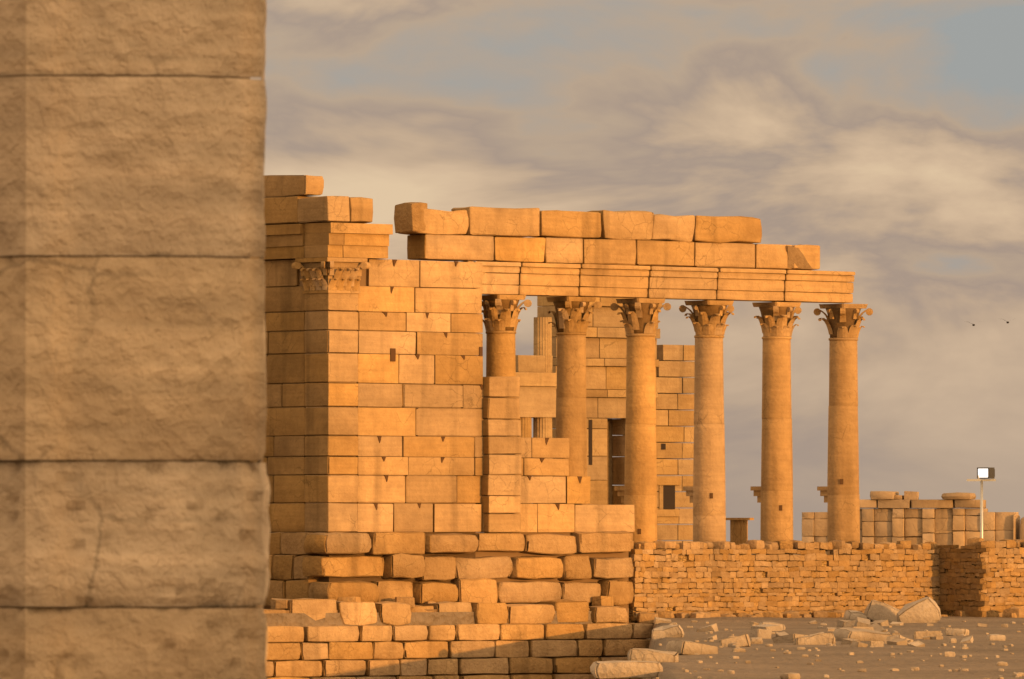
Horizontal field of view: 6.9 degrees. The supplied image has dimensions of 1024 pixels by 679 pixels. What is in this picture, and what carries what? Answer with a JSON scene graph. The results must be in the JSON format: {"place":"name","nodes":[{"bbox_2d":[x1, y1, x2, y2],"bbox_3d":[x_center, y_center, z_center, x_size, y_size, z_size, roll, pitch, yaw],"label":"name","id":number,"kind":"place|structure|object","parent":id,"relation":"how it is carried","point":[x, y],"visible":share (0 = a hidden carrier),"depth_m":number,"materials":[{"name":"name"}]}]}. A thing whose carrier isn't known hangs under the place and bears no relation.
{"place":"outdoors","nodes":[
{"label":"outdoors","id":0,"kind":"place"},
{"bbox_2d":[0,0,270,678],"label":"pier","id":1,"kind":"structure","parent":0,"point":[132,358],"depth_m":40.04,"materials":[{"name":"beige stone"}]},
{"bbox_2d":[250,174,392,260],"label":"blocks","id":2,"kind":"structure","parent":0,"point":[302,219],"depth_m":275.89,"materials":[{"name":"beige stone"}]},
{"bbox_2d":[250,259,634,532],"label":"masonry wall","id":3,"kind":"structure","parent":0,"point":[502,491],"depth_m":277.28,"materials":[{"name":"beige stone"}]},
{"bbox_2d":[291,257,370,293],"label":"pilaster capital","id":4,"kind":"object","parent":3,"relation":"attached to","point":[330,275],"visible":1,"depth_m":275.43,"materials":[{"name":"beige stone"}]},
{"bbox_2d":[267,608,628,677],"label":"masonry gaps","id":5,"kind":"object","parent":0,"point":[434,610],"visible":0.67,"depth_m":276.44,"materials":[{"name":"brown stone"}]},
{"bbox_2d":[516,317,551,437],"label":"cella peristyle columns","id":6,"kind":"structure","parent":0,"point":[542,427],"depth_m":514.75,"materials":[{"name":"beige stone"}]},
{"bbox_2d":[250,0,1023,540],"label":"sky","id":7,"kind":"structure","parent":0,"point":[886,137],"materials":[{"name":"grey"}]},
{"bbox_2d":[629,541,1023,622],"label":"low stone wall","id":8,"kind":"structure","parent":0,"point":[810,556],"depth_m":288.64,"materials":[{"name":"beige stone"}]},
{"bbox_2d":[642,541,1023,678],"bbox_3d":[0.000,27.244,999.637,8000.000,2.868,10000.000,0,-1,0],"label":"ground","id":9,"kind":"structure","parent":0,"point":[762,665],"depth_m":194.67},
{"bbox_2d":[250,269,628,609],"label":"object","id":10,"kind":"object","parent":9,"relation":"on","point":[363,280],"visible":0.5,"depth_m":278.40,"materials":[{"name":"brown stone"}]},
{"bbox_2d":[373,259,581,509],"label":"wall holes","id":11,"kind":"object","parent":10,"relation":"attached to","point":[392,353],"visible":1,"depth_m":277.49,"materials":[{"name":"brown stone"}]},
{"bbox_2d":[264,595,653,678],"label":"podium wall","id":12,"kind":"structure","parent":9,"relation":"on","point":[531,647],"depth_m":276.45,"materials":[{"name":"beige stone"}]},
{"bbox_2d":[250,531,634,606],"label":"wall base","id":13,"kind":"object","parent":12,"relation":"on","point":[299,566],"visible":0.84,"depth_m":277.79,"materials":[{"name":"stone"}]},
{"bbox_2d":[265,611,626,627],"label":"stone ledge","id":14,"kind":"object","parent":12,"relation":"on","point":[335,619],"visible":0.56,"depth_m":274.71,"materials":[{"name":"stone"}]},
{"bbox_2d":[516,296,694,554],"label":"temple back wall","id":15,"kind":"structure","parent":9,"relation":"on","point":[606,344],"depth_m":520.26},
{"bbox_2d":[587,420,674,508],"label":"wall openings","id":16,"kind":"object","parent":15,"relation":"in","point":[668,496],"visible":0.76,"depth_m":523.33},
{"bbox_2d":[657,477,680,516],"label":"cella window dressings","id":17,"kind":"structure","parent":15,"relation":"attached to","point":[661,482],"depth_m":523.19,"materials":[{"name":"stone"}]},
{"bbox_2d":[482,294,872,554],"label":"columns","id":18,"kind":"structure","parent":9,"relation":"on","point":[772,492],"depth_m":286.42,"materials":[{"name":"beige stone"}]},
{"bbox_2d":[407,206,854,302],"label":"entablature","id":19,"kind":"structure","parent":18,"relation":"on","point":[610,253],"depth_m":283.85,"materials":[{"name":"beige stone"}]},
{"bbox_2d":[394,201,819,274],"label":"stone blocks","id":20,"kind":"structure","parent":19,"relation":"on","point":[405,218],"depth_m":278.62,"materials":[{"name":"beige stone"}]},
{"bbox_2d":[484,299,860,337],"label":"column capitals","id":21,"kind":"object","parent":18,"relation":"on","point":[835,323],"visible":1,"depth_m":286.38,"materials":[{"name":"stone"}]},
{"bbox_2d":[638,479,842,533],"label":"column holes","id":22,"kind":"object","parent":18,"relation":"attached to","point":[780,506],"depth_m":288.17,"materials":[{"name":"brown stone"}]},
{"bbox_2d":[726,518,753,554],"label":"stone altar","id":23,"kind":"object","parent":9,"relation":"on","point":[738,531],"visible":0.41,"depth_m":290.11,"materials":[{"name":"stone"}]},
{"bbox_2d":[590,596,1023,678],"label":"fallen blocks","id":24,"kind":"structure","parent":9,"relation":"on","point":[867,628],"depth_m":216.05,"materials":[{"name":"stone"}]},
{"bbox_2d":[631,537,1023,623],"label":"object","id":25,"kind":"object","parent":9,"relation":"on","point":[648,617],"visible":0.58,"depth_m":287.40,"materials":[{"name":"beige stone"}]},
{"bbox_2d":[802,491,1023,554],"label":"distant stone wall","id":26,"kind":"structure","parent":9,"relation":"on","point":[914,518],"depth_m":637.67,"materials":[{"name":"beige stone"}]},
{"bbox_2d":[967,475,995,537],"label":"floodlight pole","id":27,"kind":"object","parent":9,"relation":"on","point":[981,507],"visible":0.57,"depth_m":300.00,"materials":[{"name":"grey metal"}]},
{"bbox_2d":[977,467,994,478],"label":"floodlight housing","id":28,"kind":"object","parent":27,"relation":"on","point":[991,472],"visible":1,"depth_m":299.91,"materials":[{"name":"grey metal"}]},
{"bbox_2d":[978,469,987,476],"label":"floodlight lens","id":29,"kind":"object","parent":28,"relation":"attached to","point":[982,472],"visible":1,"depth_m":299.91,"materials":[{"name":"white glass"}]}
]}

